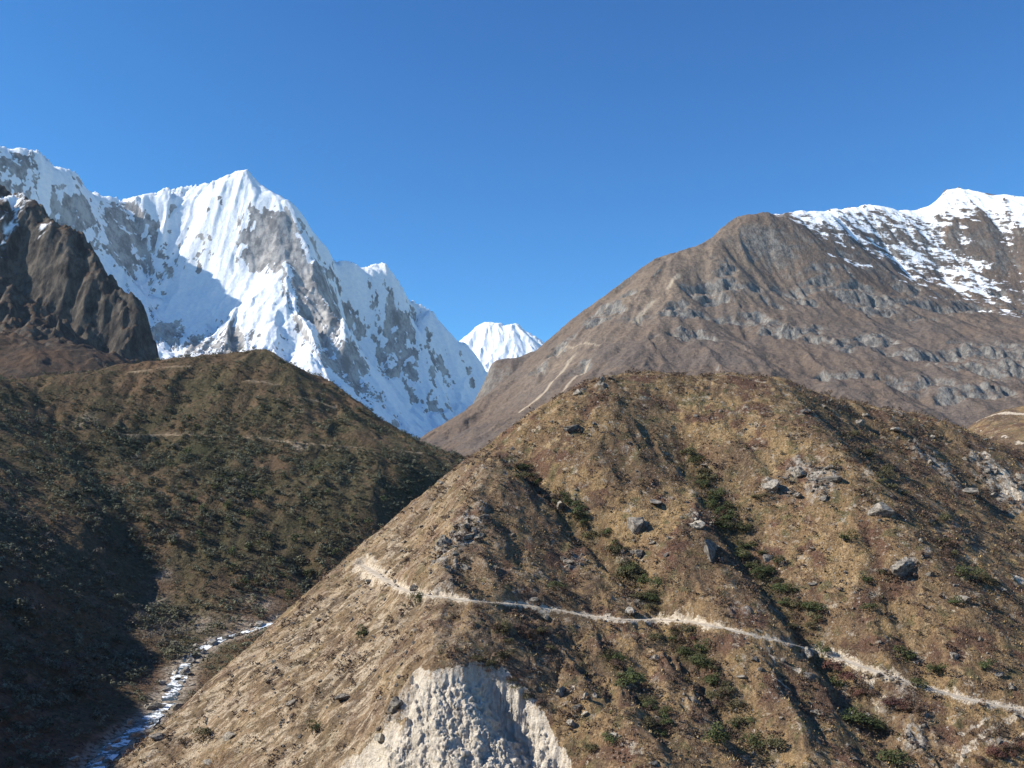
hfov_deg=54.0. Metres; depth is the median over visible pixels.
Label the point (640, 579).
shrub
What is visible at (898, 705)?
shrub
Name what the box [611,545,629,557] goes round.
shrub
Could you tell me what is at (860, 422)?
boulder
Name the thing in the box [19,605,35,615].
tree
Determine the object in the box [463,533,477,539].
boulder
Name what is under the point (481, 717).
landslide scar
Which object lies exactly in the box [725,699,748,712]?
shrub
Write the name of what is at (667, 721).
shrub
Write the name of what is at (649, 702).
shrub
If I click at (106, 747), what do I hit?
boulder
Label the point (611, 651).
shrub
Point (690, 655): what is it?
shrub
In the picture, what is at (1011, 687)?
stone
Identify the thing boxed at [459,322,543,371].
snow peak
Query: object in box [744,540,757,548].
shrub
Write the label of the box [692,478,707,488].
shrub
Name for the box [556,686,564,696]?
stone
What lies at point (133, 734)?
boulder
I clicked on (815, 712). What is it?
boulder
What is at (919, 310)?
brown mountain
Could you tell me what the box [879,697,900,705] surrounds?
shrub
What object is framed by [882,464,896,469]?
shrub
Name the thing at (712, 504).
shrub
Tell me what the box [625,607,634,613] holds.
boulder
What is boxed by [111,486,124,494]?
tree
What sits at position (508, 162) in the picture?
sky
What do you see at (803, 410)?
boulder
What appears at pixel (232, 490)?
tree
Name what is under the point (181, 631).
tree
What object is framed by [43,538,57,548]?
tree
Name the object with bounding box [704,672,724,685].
shrub
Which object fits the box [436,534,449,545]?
boulder
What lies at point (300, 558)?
tree
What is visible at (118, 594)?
tree
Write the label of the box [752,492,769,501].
shrub
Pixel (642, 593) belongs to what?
shrub
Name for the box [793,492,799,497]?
stone
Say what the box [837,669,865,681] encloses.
shrub
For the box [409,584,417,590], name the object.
boulder
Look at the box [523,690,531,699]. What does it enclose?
shrub
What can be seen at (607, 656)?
shrub
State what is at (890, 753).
shrub
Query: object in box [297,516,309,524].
tree
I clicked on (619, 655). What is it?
shrub
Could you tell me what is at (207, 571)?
tree
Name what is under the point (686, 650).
shrub
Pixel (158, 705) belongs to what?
boulder
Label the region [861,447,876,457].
shrub
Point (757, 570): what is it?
shrub
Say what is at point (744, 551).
shrub
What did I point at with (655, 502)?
boulder
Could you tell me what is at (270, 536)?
tree
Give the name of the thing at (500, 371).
crag
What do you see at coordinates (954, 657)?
stone
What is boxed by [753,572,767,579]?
shrub
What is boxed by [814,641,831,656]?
shrub
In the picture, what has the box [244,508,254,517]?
tree
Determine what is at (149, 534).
tree
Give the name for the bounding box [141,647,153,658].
tree
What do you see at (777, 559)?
shrub
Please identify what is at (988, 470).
stone
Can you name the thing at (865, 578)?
shrub
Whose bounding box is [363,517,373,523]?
tree
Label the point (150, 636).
tree
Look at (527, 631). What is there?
shrub
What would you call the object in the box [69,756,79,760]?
boulder
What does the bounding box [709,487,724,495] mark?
shrub
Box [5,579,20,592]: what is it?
tree
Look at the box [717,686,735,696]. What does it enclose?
shrub
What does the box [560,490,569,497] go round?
shrub
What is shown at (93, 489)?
tree
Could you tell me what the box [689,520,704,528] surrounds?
boulder
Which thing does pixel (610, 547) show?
shrub
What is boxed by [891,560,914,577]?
boulder
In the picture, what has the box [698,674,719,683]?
shrub
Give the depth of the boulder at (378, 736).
304.49 m
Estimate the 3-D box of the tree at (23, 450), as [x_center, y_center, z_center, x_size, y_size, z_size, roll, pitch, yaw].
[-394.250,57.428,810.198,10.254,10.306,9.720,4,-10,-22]
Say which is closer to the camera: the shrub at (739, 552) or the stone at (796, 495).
the shrub at (739, 552)
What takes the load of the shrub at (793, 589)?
on the grassy ridge
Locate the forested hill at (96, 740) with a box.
[0,349,468,767]
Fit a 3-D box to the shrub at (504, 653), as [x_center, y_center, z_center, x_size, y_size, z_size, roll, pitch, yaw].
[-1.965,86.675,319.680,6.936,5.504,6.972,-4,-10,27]
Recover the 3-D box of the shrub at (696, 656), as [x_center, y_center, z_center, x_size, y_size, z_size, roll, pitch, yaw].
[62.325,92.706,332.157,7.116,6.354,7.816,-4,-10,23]
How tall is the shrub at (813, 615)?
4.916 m
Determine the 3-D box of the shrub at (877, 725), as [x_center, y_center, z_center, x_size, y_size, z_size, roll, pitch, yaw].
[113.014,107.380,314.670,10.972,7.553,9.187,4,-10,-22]
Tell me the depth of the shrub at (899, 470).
442.39 m
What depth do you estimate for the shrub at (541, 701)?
308.21 m
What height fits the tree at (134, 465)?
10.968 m
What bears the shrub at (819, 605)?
on the grassy ridge
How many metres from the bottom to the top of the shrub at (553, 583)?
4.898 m
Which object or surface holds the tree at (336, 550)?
on the forested hill at (96, 740)
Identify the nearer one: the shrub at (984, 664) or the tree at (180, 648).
the shrub at (984, 664)
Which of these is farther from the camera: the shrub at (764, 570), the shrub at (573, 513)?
the shrub at (573, 513)
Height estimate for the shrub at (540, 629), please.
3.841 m
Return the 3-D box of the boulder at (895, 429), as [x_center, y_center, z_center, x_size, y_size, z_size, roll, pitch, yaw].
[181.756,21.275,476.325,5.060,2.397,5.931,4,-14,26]
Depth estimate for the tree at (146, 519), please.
773.01 m
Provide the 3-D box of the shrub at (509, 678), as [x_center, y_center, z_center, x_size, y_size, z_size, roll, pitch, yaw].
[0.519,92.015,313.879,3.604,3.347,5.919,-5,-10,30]
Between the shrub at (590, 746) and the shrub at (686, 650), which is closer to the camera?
the shrub at (590, 746)
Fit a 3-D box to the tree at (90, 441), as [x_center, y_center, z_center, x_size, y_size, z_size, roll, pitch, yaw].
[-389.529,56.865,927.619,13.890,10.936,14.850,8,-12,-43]
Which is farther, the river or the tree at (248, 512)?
the tree at (248, 512)
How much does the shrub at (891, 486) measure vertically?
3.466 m
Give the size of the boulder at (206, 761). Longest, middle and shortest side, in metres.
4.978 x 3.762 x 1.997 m
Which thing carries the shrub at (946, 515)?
on the grassy ridge
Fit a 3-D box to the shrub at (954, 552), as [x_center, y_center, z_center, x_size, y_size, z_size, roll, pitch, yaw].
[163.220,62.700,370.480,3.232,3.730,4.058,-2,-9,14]
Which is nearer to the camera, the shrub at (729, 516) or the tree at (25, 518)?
the shrub at (729, 516)
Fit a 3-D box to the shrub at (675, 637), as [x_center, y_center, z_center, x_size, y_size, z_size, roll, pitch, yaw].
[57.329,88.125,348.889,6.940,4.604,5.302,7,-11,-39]
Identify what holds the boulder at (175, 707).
on the forested hill at (96, 740)
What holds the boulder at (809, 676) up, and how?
on the grassy ridge
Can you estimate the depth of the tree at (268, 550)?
765.47 m
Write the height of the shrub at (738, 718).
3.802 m
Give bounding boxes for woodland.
[0,346,466,767]
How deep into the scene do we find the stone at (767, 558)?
385.51 m
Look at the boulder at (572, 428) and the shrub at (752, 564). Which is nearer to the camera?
the shrub at (752, 564)
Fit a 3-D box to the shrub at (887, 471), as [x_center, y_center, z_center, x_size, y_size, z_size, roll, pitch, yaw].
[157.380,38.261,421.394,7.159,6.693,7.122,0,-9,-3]
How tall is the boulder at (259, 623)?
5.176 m
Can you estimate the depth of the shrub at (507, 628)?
329.79 m
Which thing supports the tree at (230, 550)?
on the forested hill at (96, 740)
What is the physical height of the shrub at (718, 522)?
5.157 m
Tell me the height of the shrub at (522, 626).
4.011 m
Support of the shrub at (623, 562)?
on the grassy ridge
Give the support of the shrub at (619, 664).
on the grassy ridge
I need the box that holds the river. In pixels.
[86,623,272,767]
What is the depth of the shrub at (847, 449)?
418.89 m
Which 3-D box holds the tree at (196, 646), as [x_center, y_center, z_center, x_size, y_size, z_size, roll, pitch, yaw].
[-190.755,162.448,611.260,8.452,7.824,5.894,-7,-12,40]
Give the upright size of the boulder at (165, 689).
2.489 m
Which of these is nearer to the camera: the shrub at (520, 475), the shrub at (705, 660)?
the shrub at (705, 660)
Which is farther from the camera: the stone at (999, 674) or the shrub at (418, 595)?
the shrub at (418, 595)
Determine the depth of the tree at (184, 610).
680.47 m
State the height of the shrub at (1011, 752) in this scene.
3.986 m
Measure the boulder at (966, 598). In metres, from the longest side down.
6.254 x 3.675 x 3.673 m
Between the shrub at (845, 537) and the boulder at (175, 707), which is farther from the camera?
the boulder at (175, 707)
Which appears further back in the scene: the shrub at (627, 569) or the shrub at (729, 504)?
the shrub at (729, 504)
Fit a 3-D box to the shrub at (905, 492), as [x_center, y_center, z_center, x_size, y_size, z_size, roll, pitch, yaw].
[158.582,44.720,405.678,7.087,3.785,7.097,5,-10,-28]
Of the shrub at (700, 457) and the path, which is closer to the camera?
the path
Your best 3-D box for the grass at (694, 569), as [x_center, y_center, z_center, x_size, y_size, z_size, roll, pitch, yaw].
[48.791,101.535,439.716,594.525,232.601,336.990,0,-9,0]
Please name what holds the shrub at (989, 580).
on the grassy ridge
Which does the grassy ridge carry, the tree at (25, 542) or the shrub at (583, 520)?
the shrub at (583, 520)
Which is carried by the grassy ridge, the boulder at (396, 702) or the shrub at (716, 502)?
the shrub at (716, 502)
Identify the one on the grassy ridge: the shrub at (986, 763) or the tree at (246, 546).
the shrub at (986, 763)
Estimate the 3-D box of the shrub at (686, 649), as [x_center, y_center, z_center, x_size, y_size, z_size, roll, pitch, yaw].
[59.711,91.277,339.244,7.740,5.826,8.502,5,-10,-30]
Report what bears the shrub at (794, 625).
on the grassy ridge
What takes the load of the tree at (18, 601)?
on the forested hill at (96, 740)
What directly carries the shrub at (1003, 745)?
on the grassy ridge
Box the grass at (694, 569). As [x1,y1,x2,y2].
[118,371,1023,767]
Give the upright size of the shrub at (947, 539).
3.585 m
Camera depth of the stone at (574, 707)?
306.11 m
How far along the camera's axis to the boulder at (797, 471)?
412.83 m
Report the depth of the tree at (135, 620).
642.75 m
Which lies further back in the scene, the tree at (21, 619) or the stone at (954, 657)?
the tree at (21, 619)
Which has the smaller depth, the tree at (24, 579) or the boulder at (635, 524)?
the boulder at (635, 524)
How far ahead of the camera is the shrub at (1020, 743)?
298.58 m
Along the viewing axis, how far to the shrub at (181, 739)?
367.97 m
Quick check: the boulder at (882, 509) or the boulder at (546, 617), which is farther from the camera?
the boulder at (882, 509)
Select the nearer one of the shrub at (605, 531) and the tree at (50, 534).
the shrub at (605, 531)
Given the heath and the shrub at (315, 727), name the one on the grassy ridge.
the shrub at (315, 727)
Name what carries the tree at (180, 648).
on the forested hill at (96, 740)
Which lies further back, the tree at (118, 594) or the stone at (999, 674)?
the tree at (118, 594)
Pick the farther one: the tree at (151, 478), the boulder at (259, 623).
the tree at (151, 478)
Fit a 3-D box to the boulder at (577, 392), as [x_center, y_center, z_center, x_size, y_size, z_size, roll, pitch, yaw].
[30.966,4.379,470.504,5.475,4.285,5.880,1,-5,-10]
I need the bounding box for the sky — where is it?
[0,0,1023,342]
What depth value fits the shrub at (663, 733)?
296.96 m
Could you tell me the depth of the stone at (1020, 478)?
464.42 m
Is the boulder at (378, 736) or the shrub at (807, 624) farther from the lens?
the shrub at (807, 624)
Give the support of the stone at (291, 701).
on the grassy ridge
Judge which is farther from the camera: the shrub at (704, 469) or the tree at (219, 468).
the tree at (219, 468)
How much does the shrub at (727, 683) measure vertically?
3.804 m
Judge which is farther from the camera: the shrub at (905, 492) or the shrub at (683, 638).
the shrub at (905, 492)
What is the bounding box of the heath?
[0,347,465,767]
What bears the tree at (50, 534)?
on the forested hill at (96, 740)
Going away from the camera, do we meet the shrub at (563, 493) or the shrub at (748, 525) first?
the shrub at (748, 525)
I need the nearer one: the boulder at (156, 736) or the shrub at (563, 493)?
the boulder at (156, 736)
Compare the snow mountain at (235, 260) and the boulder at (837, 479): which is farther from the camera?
the snow mountain at (235, 260)
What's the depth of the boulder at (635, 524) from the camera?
400.31 m
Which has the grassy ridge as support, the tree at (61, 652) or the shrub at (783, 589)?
the shrub at (783, 589)
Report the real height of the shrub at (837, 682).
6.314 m
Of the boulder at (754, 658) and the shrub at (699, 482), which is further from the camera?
the shrub at (699, 482)
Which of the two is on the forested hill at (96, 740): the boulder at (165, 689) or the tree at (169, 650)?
the tree at (169, 650)
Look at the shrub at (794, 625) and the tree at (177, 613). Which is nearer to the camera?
the shrub at (794, 625)
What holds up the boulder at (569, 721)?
on the grassy ridge
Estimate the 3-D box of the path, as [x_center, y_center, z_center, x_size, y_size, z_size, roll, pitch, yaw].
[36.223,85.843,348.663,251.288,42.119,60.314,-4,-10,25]
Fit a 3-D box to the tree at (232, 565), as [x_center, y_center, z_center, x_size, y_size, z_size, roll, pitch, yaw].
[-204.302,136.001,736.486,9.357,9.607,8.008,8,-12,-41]
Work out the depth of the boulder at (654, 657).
335.98 m
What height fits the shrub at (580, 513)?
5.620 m
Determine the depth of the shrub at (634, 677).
319.85 m
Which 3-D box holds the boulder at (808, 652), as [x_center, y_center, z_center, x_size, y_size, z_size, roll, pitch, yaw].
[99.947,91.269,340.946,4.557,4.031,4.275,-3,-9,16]
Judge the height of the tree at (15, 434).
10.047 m
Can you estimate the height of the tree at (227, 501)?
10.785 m
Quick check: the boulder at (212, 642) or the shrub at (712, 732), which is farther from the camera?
the boulder at (212, 642)
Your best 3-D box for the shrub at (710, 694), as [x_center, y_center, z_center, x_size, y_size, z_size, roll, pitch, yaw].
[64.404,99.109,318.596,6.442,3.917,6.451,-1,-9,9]
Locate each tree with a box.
[1,597,28,613]
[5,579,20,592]
[12,432,24,440]
[13,615,31,624]
[15,515,31,527]
[16,546,31,555]
[18,449,29,456]
[19,535,31,545]
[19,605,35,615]
[20,574,29,582]
[27,602,45,612]
[28,523,44,534]
[40,532,60,544]
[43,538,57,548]
[56,430,67,437]
[57,650,71,661]
[81,518,91,526]
[82,439,97,448]
[85,486,98,493]
[94,547,105,557]
[99,472,111,479]
[110,679,123,687]
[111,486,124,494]
[112,593,126,601]
[123,614,140,626]
[127,526,138,535]
[129,462,142,471]
[135,610,149,619]
[141,632,156,641]
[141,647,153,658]
[142,516,150,523]
[145,530,154,539]
[148,474,160,481]
[150,600,166,607]
[157,529,169,538]
[157,636,170,647]
[160,619,172,629]
[162,534,178,544]
[162,645,180,656]
[163,653,173,662]
[167,510,181,519]
[168,608,181,616]
[170,640,183,647]
[171,646,187,657]
[172,605,189,615]
[174,628,186,637]
[180,447,191,454]
[181,643,195,653]
[191,648,201,655]
[193,644,202,651]
[196,529,204,537]
[199,567,209,576]
[211,483,220,488]
[213,467,226,475]
[223,499,231,506]
[224,488,236,494]
[226,563,239,573]
[227,546,236,556]
[235,474,244,480]
[238,575,250,585]
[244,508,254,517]
[244,542,254,550]
[259,495,269,501]
[262,532,273,539]
[263,547,274,555]
[285,588,294,597]
[291,534,301,542]
[293,554,307,564]
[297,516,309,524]
[331,548,341,554]
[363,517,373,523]
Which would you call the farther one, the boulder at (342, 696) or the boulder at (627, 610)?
the boulder at (627, 610)
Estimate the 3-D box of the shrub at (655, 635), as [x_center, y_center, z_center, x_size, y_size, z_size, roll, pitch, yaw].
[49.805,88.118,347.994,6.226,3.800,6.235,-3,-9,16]
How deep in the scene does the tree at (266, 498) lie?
831.71 m
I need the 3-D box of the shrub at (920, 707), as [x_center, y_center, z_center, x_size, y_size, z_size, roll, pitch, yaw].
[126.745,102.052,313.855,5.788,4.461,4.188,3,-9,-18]
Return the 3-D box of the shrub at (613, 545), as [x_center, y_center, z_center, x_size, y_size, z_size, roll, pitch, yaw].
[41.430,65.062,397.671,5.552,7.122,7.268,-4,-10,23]
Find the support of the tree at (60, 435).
on the forested hill at (96, 740)
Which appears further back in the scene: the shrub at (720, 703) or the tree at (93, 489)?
the tree at (93, 489)
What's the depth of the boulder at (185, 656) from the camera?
600.07 m
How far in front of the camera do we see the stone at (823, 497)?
397.83 m
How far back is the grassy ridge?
368.51 m
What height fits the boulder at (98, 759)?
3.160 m
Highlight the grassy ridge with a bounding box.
[111,371,1023,767]
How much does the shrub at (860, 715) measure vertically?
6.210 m
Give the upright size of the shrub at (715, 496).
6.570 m
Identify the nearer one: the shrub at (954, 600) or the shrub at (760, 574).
the shrub at (954, 600)
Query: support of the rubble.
on the grassy ridge
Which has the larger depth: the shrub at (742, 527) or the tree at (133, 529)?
the tree at (133, 529)
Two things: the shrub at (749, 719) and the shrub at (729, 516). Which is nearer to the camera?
the shrub at (749, 719)
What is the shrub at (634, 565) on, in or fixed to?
on the grassy ridge
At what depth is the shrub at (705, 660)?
330.23 m
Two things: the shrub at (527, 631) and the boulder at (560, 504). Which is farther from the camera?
the boulder at (560, 504)
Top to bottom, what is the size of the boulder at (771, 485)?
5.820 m
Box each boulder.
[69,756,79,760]
[90,756,104,762]
[102,759,112,762]
[103,745,111,750]
[107,738,120,742]
[128,732,140,737]
[146,705,155,709]
[148,733,165,740]
[149,702,165,707]
[161,687,170,691]
[170,703,184,710]
[179,669,191,675]
[181,654,193,658]
[186,658,194,662]
[203,759,210,764]
[207,639,217,644]
[222,731,235,740]
[255,621,264,626]
[335,693,349,699]
[374,733,383,740]
[387,696,402,713]
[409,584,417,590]
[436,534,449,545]
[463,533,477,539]
[529,597,538,602]
[542,614,548,620]
[557,501,564,509]
[563,424,579,431]
[566,719,574,726]
[573,389,581,395]
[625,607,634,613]
[627,517,644,533]
[634,549,643,558]
[649,654,659,661]
[650,499,661,504]
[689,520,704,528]
[703,539,716,562]
[751,656,758,661]
[761,479,778,491]
[790,466,805,476]
[800,408,809,413]
[803,672,814,681]
[804,646,812,658]
[810,709,822,715]
[818,476,841,482]
[855,420,864,425]
[867,502,895,516]
[890,427,900,431]
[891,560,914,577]
[956,595,971,602]
[962,488,978,492]
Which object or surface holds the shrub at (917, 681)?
on the grassy ridge
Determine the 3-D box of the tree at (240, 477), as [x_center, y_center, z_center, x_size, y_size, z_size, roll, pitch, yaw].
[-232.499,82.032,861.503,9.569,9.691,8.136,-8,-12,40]
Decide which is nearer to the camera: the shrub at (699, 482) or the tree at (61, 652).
the shrub at (699, 482)
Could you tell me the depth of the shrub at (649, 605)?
364.84 m
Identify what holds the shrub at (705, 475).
on the grassy ridge
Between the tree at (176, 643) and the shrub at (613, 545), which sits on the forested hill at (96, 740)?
the tree at (176, 643)
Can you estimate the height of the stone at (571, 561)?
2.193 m
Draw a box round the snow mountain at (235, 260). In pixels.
[0,146,487,438]
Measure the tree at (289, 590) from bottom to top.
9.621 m
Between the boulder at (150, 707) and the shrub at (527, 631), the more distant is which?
the boulder at (150, 707)
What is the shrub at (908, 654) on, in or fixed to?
on the grassy ridge
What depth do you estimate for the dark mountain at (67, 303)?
1906.80 m
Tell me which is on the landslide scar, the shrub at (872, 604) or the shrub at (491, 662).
the shrub at (491, 662)
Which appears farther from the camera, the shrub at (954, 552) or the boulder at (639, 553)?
the boulder at (639, 553)
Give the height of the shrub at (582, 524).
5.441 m
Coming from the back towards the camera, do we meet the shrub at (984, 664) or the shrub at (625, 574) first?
the shrub at (625, 574)
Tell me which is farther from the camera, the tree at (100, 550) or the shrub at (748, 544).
the tree at (100, 550)
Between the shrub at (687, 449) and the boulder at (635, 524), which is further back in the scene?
the shrub at (687, 449)
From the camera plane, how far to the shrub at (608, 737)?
291.00 m
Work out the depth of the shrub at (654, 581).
372.95 m
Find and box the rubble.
[155,372,1022,767]
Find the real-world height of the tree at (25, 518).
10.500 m
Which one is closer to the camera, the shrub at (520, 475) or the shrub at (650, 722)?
the shrub at (650, 722)
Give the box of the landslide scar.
[340,660,571,767]
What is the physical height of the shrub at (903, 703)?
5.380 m
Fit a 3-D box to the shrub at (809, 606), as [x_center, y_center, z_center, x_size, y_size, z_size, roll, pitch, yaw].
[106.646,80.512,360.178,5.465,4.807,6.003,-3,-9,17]
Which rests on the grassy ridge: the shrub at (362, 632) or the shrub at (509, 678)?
the shrub at (362, 632)
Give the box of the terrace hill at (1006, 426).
[967,406,1023,452]
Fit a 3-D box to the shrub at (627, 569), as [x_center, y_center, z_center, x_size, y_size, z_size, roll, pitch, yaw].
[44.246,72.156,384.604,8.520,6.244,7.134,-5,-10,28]
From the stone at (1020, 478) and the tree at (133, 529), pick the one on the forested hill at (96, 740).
the tree at (133, 529)
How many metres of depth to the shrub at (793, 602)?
362.60 m
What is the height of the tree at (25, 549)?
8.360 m
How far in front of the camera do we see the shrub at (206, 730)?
364.51 m
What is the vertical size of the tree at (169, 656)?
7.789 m
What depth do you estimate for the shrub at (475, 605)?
337.42 m
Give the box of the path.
[360,564,1023,710]
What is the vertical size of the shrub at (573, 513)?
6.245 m
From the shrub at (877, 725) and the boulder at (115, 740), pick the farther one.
the boulder at (115, 740)
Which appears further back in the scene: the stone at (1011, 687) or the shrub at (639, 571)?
the shrub at (639, 571)
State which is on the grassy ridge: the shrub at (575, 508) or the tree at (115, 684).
the shrub at (575, 508)
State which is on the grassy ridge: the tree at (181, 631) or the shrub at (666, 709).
the shrub at (666, 709)
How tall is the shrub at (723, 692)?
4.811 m
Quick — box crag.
[473,351,534,402]
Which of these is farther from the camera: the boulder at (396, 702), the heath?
the heath
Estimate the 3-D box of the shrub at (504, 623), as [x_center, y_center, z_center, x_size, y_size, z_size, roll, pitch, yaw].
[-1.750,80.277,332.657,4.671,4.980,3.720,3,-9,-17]
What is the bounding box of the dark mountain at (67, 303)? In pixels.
[0,184,158,378]
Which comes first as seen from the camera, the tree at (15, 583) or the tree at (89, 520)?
the tree at (15, 583)
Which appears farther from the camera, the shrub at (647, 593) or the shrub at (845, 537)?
the shrub at (845, 537)
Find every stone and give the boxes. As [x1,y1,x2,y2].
[286,699,296,705]
[460,564,469,569]
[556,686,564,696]
[563,559,574,564]
[572,704,580,710]
[763,554,773,562]
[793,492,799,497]
[820,495,827,500]
[949,652,959,659]
[984,468,991,473]
[994,672,1003,676]
[1008,682,1014,689]
[1016,474,1023,480]
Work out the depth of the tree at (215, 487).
844.87 m
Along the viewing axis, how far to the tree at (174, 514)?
787.01 m
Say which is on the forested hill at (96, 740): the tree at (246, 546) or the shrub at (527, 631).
the tree at (246, 546)
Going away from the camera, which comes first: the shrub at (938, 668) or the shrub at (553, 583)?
the shrub at (938, 668)
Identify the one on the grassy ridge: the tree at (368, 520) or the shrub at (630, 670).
the shrub at (630, 670)
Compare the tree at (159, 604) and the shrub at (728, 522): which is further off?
the tree at (159, 604)
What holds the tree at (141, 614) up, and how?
on the forested hill at (96, 740)
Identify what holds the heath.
on the forested hill at (96, 740)
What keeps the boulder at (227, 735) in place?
on the grassy ridge
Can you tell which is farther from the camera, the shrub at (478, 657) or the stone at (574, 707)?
the shrub at (478, 657)
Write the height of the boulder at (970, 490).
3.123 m
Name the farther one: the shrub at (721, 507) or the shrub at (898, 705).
the shrub at (721, 507)
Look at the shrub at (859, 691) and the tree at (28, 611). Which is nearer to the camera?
the shrub at (859, 691)
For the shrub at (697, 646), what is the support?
on the grassy ridge
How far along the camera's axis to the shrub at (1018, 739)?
301.87 m
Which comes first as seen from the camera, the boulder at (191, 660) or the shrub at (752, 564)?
the shrub at (752, 564)
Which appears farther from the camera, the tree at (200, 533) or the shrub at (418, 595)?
the tree at (200, 533)
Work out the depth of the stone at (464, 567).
367.46 m
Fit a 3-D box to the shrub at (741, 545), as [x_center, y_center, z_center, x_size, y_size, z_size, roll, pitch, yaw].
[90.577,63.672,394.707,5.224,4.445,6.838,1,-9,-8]
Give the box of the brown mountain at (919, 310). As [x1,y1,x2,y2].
[419,187,1023,455]
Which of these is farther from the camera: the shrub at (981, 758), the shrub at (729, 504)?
the shrub at (729, 504)
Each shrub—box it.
[176,736,191,744]
[189,726,211,740]
[304,718,322,730]
[355,623,368,636]
[407,591,422,606]
[470,655,484,660]
[471,603,482,608]
[486,658,497,665]
[495,648,517,659]
[500,619,512,630]
[500,624,510,631]
[506,674,518,682]
[513,623,527,630]
[514,471,528,480]
[521,629,536,635]
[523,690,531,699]
[531,627,548,634]
[534,698,546,705]
[547,580,567,590]
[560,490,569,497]
[568,500,582,506]
[569,509,585,520]
[572,504,586,514]
[576,510,590,517]
[578,522,588,527]
[579,518,592,522]
[582,741,598,753]
[599,527,611,535]
[599,731,618,746]
[600,654,614,660]
[603,545,619,553]
[603,648,618,654]
[608,659,626,670]
[609,539,620,553]
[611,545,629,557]
[612,568,631,579]
[612,652,629,660]
[614,671,648,689]
[617,557,631,567]
[617,565,636,577]
[622,562,638,570]
[623,667,633,674]
[629,562,644,577]
[635,588,653,601]
[638,574,647,582]
[641,695,656,701]
[641,700,659,709]
[642,716,655,728]
[643,576,664,587]
[644,592,657,601]
[644,603,658,610]
[649,633,661,639]
[654,705,671,716]
[654,729,667,736]
[659,712,673,725]
[667,632,681,642]
[676,645,700,655]
[677,634,690,642]
[677,646,697,653]
[679,447,694,455]
[679,623,697,639]
[686,652,702,656]
[688,455,705,465]
[689,654,708,670]
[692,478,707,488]
[693,638,713,652]
[695,467,711,472]
[695,472,717,480]
[697,654,716,670]
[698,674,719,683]
[702,499,720,503]
[702,721,730,745]
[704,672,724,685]
[705,502,716,508]
[705,690,725,698]
[707,490,720,500]
[707,664,718,670]
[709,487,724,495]
[710,516,724,526]
[712,700,729,706]
[714,505,724,511]
[714,686,731,698]
[716,522,732,529]
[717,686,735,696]
[720,509,739,520]
[720,680,730,687]
[722,520,735,529]
[724,500,739,513]
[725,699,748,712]
[726,720,737,729]
[730,716,744,725]
[733,549,752,558]
[735,520,752,534]
[735,540,748,549]
[735,550,752,559]
[736,523,749,531]
[738,732,765,748]
[743,716,754,722]
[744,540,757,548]
[744,562,757,568]
[749,567,764,577]
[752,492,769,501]
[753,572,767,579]
[756,563,774,576]
[757,549,768,554]
[761,576,781,581]
[761,735,787,753]
[771,554,784,566]
[771,584,789,594]
[778,597,791,606]
[780,583,798,592]
[786,597,803,610]
[787,623,799,629]
[804,602,816,612]
[804,619,817,627]
[806,602,829,614]
[807,611,823,619]
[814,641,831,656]
[820,658,842,671]
[829,676,846,690]
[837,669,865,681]
[838,446,853,454]
[839,529,857,541]
[841,706,864,723]
[847,686,866,693]
[850,429,859,436]
[850,712,878,726]
[855,678,877,688]
[855,715,888,734]
[857,574,873,583]
[859,603,882,609]
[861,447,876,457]
[863,688,878,698]
[877,749,915,766]
[879,468,896,478]
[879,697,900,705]
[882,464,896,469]
[885,483,899,487]
[891,645,916,661]
[892,467,907,472]
[893,700,912,709]
[896,699,912,709]
[900,490,914,493]
[908,703,927,713]
[909,676,931,690]
[926,662,950,676]
[939,513,951,517]
[941,537,955,541]
[947,595,965,605]
[951,549,959,557]
[954,565,987,583]
[970,754,984,761]
[977,573,990,577]
[977,577,992,585]
[978,659,996,670]
[978,761,992,767]
[982,575,997,582]
[984,746,1005,758]
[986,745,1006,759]
[999,741,1017,750]
[1005,749,1017,756]
[1010,735,1023,741]
[1013,741,1023,751]
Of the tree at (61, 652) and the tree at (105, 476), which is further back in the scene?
the tree at (105, 476)
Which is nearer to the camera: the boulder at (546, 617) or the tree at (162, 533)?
the boulder at (546, 617)
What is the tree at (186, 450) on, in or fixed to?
on the forested hill at (96, 740)
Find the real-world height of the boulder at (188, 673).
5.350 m
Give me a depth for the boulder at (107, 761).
406.17 m
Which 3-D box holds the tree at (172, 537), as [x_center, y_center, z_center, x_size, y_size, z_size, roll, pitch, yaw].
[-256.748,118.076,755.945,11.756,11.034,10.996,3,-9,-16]
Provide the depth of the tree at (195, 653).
601.75 m
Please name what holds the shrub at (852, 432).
on the grassy ridge
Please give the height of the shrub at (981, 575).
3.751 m
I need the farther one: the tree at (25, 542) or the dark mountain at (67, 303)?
the dark mountain at (67, 303)
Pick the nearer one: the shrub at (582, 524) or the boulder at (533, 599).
the boulder at (533, 599)
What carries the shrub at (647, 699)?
on the grassy ridge

